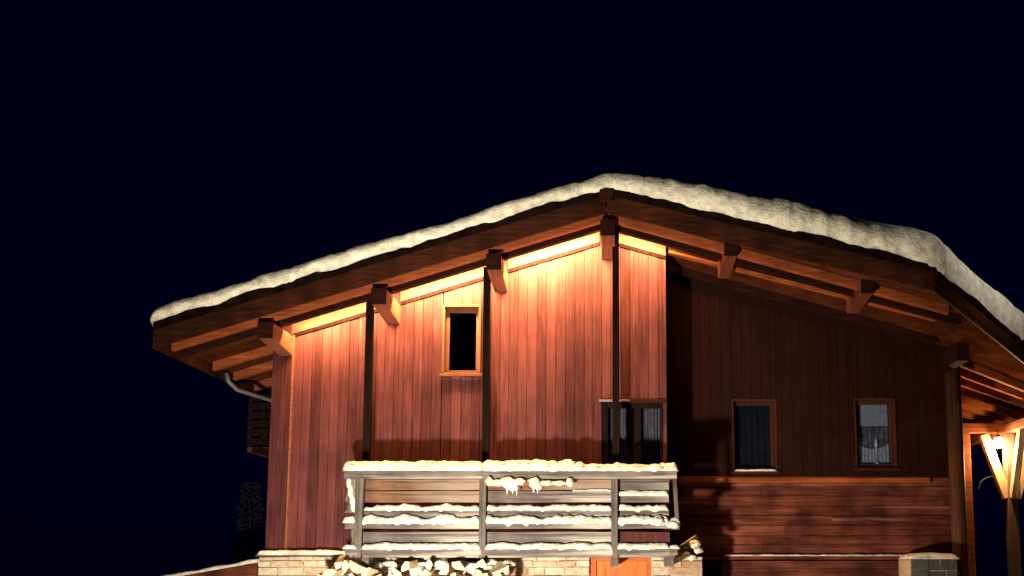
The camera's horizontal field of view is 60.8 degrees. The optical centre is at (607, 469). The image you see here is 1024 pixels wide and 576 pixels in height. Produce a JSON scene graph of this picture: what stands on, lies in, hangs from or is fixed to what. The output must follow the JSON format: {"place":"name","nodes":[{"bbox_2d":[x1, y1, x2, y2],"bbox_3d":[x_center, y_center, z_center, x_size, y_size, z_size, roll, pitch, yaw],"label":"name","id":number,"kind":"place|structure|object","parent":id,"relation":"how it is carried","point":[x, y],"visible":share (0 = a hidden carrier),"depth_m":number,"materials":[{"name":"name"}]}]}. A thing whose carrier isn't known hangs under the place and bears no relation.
{"place":"outdoors","nodes":[
{"label":"outdoors","id":0,"kind":"place"},
{"bbox_2d":[257,550,344,554],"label":"ledge snow","id":1,"kind":"structure","parent":0,"point":[303,552],"depth_m":11.78,"materials":[{"name":"white snow"}]},
{"bbox_2d":[342,459,679,550],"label":"railing snow","id":2,"kind":"structure","parent":0,"point":[527,465],"depth_m":11.24,"materials":[{"name":"white snow"}]},
{"bbox_2d":[0,508,1023,575],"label":"snow ground","id":3,"kind":"structure","parent":0,"point":[30,545],"depth_m":125.41,"materials":[{"name":"white snow"}]},
{"bbox_2d":[163,559,258,575],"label":"sloping parapet","id":4,"kind":"structure","parent":3,"relation":"on","point":[249,567],"depth_m":12.31,"materials":[{"name":"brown wood"}]},
{"bbox_2d":[228,482,264,561],"bbox_3d":[-6.049,1.916,14.467,1.111,3.416,1.114,0,-6,0],"label":"evergreen shrub","id":5,"kind":"object","parent":3,"relation":"on","point":[247,486],"visible":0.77,"depth_m":14.56,"materials":[{"name":"green plant"}]},
{"bbox_2d":[145,188,1023,575],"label":"chalet","id":6,"kind":"object","parent":3,"relation":"on","point":[707,352],"visible":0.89,"depth_m":12.26,"materials":[{"name":"brown wood"}]},
{"bbox_2d":[361,568,380,575],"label":"firewood log","id":7,"kind":"object","parent":6,"relation":"on","point":[370,572],"visible":1,"depth_m":11.18,"materials":[{"name":"beige wood"}]},
{"bbox_2d":[330,559,515,575],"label":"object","id":8,"kind":"structure","parent":6,"relation":"on","point":[385,568],"depth_m":11.26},
{"bbox_2d":[342,560,348,575],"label":"firewood log","id":9,"kind":"object","parent":8,"relation":"on","point":[345,566],"visible":0.81,"depth_m":11.13,"materials":[{"name":"beige wood"}]},
{"bbox_2d":[335,555,345,569],"bbox_3d":[-3.450,1.200,11.157,0.097,0.116,0.405,4,7,-9],"label":"firewood log","id":10,"kind":"object","parent":9,"relation":"on","point":[339,561],"visible":0.95,"depth_m":11.00,"materials":[{"name":"beige wood"}]},
{"bbox_2d":[476,559,486,565],"bbox_3d":[-1.664,1.233,11.258,0.116,0.097,0.405,-21,-3,-14],"label":"firewood log","id":11,"kind":"object","parent":8,"relation":"on","point":[481,562],"visible":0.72,"depth_m":11.07,"materials":[{"name":"beige wood"}]},
{"bbox_2d":[439,305,481,376],"bbox_3d":[-2.077,-1.816,12.327,0.605,1.044,0.240,0,-6,0],"label":"window","id":12,"kind":"structure","parent":6,"relation":"in","point":[447,309],"depth_m":12.32,"materials":[{"name":"brown wood"}]},
{"bbox_2d":[485,477,573,495],"bbox_3d":[-1.014,0.219,11.189,1.146,0.249,0.115,0,-6,0],"label":"clump","id":13,"kind":"object","parent":6,"relation":"attached to","point":[511,484],"visible":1,"depth_m":11.16,"materials":[{"name":"white"}]},
{"bbox_2d":[150,171,1023,339],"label":"roof snow","id":14,"kind":"structure","parent":6,"relation":"on","point":[795,215],"depth_m":11.24,"materials":[{"name":"white snow"}]},
{"bbox_2d":[590,558,650,575],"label":"door","id":15,"kind":"structure","parent":6,"relation":"in","point":[598,566],"depth_m":11.91,"materials":[{"name":"brown wood"}]},
{"bbox_2d":[599,399,664,543],"bbox_3d":[0.339,0.078,12.117,0.926,2.113,0.237,0,-6,0],"label":"balcony door","id":16,"kind":"structure","parent":6,"relation":"in","point":[640,425],"depth_m":12.23,"materials":[{"name":"brown wood"}]},
{"bbox_2d":[675,547,690,556],"bbox_3d":[0.984,1.125,11.797,0.316,0.196,0.050,2,-6,-20],"label":"plank","id":17,"kind":"object","parent":6,"relation":"on","point":[688,549],"visible":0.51,"depth_m":11.80,"materials":[{"name":"brown wood"}]},
{"bbox_2d":[674,540,702,560],"bbox_3d":[1.095,1.109,11.787,0.415,0.296,0.133,0,-6,0],"label":"snow clump","id":18,"kind":"object","parent":6,"relation":"on","point":[694,544],"visible":0.97,"depth_m":11.75,"materials":[{"name":"white snow"}]},
{"bbox_2d":[678,535,698,553],"bbox_3d":[1.083,1.027,11.807,0.350,0.256,0.050,2,-6,-19],"label":"plank","id":19,"kind":"object","parent":6,"relation":"on","point":[685,545],"visible":0.7,"depth_m":11.78,"materials":[{"name":"brown wood"}]},
{"bbox_2d":[731,399,779,473],"bbox_3d":[2.224,-0.488,13.193,0.741,1.152,0.240,0,-6,0],"label":"window","id":20,"kind":"structure","parent":6,"relation":"in","point":[754,421],"depth_m":13.28,"materials":[{"name":"brown wood"}]},
{"bbox_2d":[874,437,878,463],"bbox_3d":[4.106,-0.288,13.220,0.079,0.421,0.079,0,-6,0],"label":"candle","id":21,"kind":"object","parent":6,"relation":"on","point":[875,443],"visible":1,"depth_m":13.21,"materials":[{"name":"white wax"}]},
{"bbox_2d":[853,398,899,470],"bbox_3d":[4.060,-0.519,13.196,0.692,1.115,0.240,0,-6,0],"label":"window","id":22,"kind":"structure","parent":6,"relation":"in","point":[872,418],"depth_m":13.23,"materials":[{"name":"brown wood"}]},
{"bbox_2d":[993,428,1003,447],"bbox_3d":[6.573,-0.521,14.554,0.170,0.340,0.170,0,-6,0],"label":"bulb","id":23,"kind":"object","parent":6,"relation":"attached to","point":[998,441],"visible":1,"depth_m":14.50,"materials":[{"name":"white glass"}]},
{"bbox_2d":[898,553,959,575],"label":"stone pier","id":24,"kind":"structure","parent":3,"relation":"on","point":[927,564],"depth_m":12.22,"materials":[{"name":"beige stone"}]},
{"bbox_2d":[0,0,1023,526],"label":"sky","id":25,"kind":"structure","parent":0,"point":[154,154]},
{"bbox_2d":[725,469,900,555],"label":"sill snow","id":26,"kind":"structure","parent":0,"point":[799,554],"depth_m":12.80,"materials":[{"name":"white snow"}]},
{"bbox_3d":[-2.796,1.418,11.255,0.122,0.111,0.418,41,-7,0],"label":"firewood log","id":27,"kind":"object","parent":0,"visible":0},
{"bbox_2d":[393,568,407,575],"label":"firewood log","id":28,"kind":"object","parent":27,"relation":"on","point":[396,572],"visible":0.9,"depth_m":10.98,"materials":[{"name":"beige wood"}]},
{"bbox_2d":[391,561,403,570],"bbox_3d":[-2.722,1.272,11.232,0.078,0.150,0.373,0,-6,4],"label":"firewood log","id":29,"kind":"object","parent":28,"relation":"on","point":[396,564],"visible":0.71,"depth_m":11.08,"materials":[{"name":"beige wood"}]},
{"bbox_2d":[401,560,417,571],"bbox_3d":[-2.567,1.238,11.181,0.150,0.107,0.318,-24,-3,7],"label":"firewood log","id":30,"kind":"object","parent":28,"relation":"on","point":[407,565],"visible":1,"depth_m":11.03,"materials":[{"name":"beige wood"}]},
{"bbox_3d":[-2.394,1.510,11.244,0.129,0.236,0.385,0,-6,4],"label":"firewood log","id":31,"kind":"object","parent":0,"visible":0},
{"bbox_2d":[418,569,443,575],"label":"firewood log","id":32,"kind":"object","parent":31,"relation":"on","point":[434,572],"visible":0.62,"depth_m":11.29,"materials":[{"name":"beige wood"}]},
{"bbox_2d":[421,568,430,575],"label":"firewood log","id":33,"kind":"object","parent":32,"relation":"on","point":[425,572],"visible":0.93,"depth_m":10.96,"materials":[{"name":"beige wood"}]},
{"bbox_2d":[425,558,434,570],"bbox_3d":[-2.294,1.234,11.211,0.111,0.122,0.418,-39,0,-3],"label":"firewood log","id":34,"kind":"object","parent":33,"relation":"on","point":[429,564],"visible":0.8,"depth_m":11.01,"materials":[{"name":"beige wood"}]},
{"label":"firewood log","id":35,"kind":"object","parent":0,"visible":0},
{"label":"firewood log","id":36,"kind":"object","parent":35,"relation":"on","visible":0},
{"bbox_2d":[438,563,458,574],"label":"firewood log","id":37,"kind":"object","parent":36,"relation":"on","point":[448,569],"visible":0.69,"depth_m":11.00,"materials":[{"name":"beige wood"}]},
{"bbox_2d":[452,560,464,570],"bbox_3d":[-1.938,1.250,11.226,0.150,0.140,0.415,-15,-2,-8],"label":"firewood log","id":38,"kind":"object","parent":37,"relation":"on","point":[458,565],"visible":0.95,"depth_m":11.02,"materials":[{"name":"beige wood"}]},
{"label":"firewood log","id":39,"kind":"object","parent":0,"visible":0},
{"bbox_2d":[480,573,492,575],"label":"firewood log","id":40,"kind":"object","parent":39,"relation":"on","point":[487,574],"visible":0.46,"depth_m":11.04,"materials":[{"name":"beige wood"}]},
{"bbox_2d":[470,569,481,575],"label":"firewood log","id":41,"kind":"object","parent":40,"relation":"on","point":[477,572],"visible":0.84,"depth_m":11.12,"materials":[{"name":"beige wood"}]},
{"label":"firewood log","id":42,"kind":"object","parent":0,"visible":0},
{"bbox_2d":[349,560,366,575],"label":"firewood log","id":43,"kind":"object","parent":42,"relation":"on","point":[356,569],"visible":0.87,"depth_m":11.03,"materials":[{"name":"beige wood"}]},
{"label":"firewood log","id":44,"kind":"object","parent":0,"visible":0},
{"bbox_2d":[488,560,508,575],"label":"firewood log","id":45,"kind":"object","parent":44,"relation":"on","point":[499,567],"visible":0.84,"depth_m":11.10,"materials":[{"name":"beige wood"}]},
{"bbox_3d":[-2.439,2.461,11.365,2.472,1.687,0.480,0,-6,0],"label":"firewood stack","id":46,"kind":"object","parent":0,"visible":0},
{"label":"firewood log","id":47,"kind":"object","parent":46,"relation":"on","visible":0},
{"bbox_2d":[322,566,342,575],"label":"firewood log","id":48,"kind":"object","parent":47,"relation":"on","point":[333,572],"visible":0.7,"depth_m":11.07,"materials":[{"name":"beige wood"}]}
]}

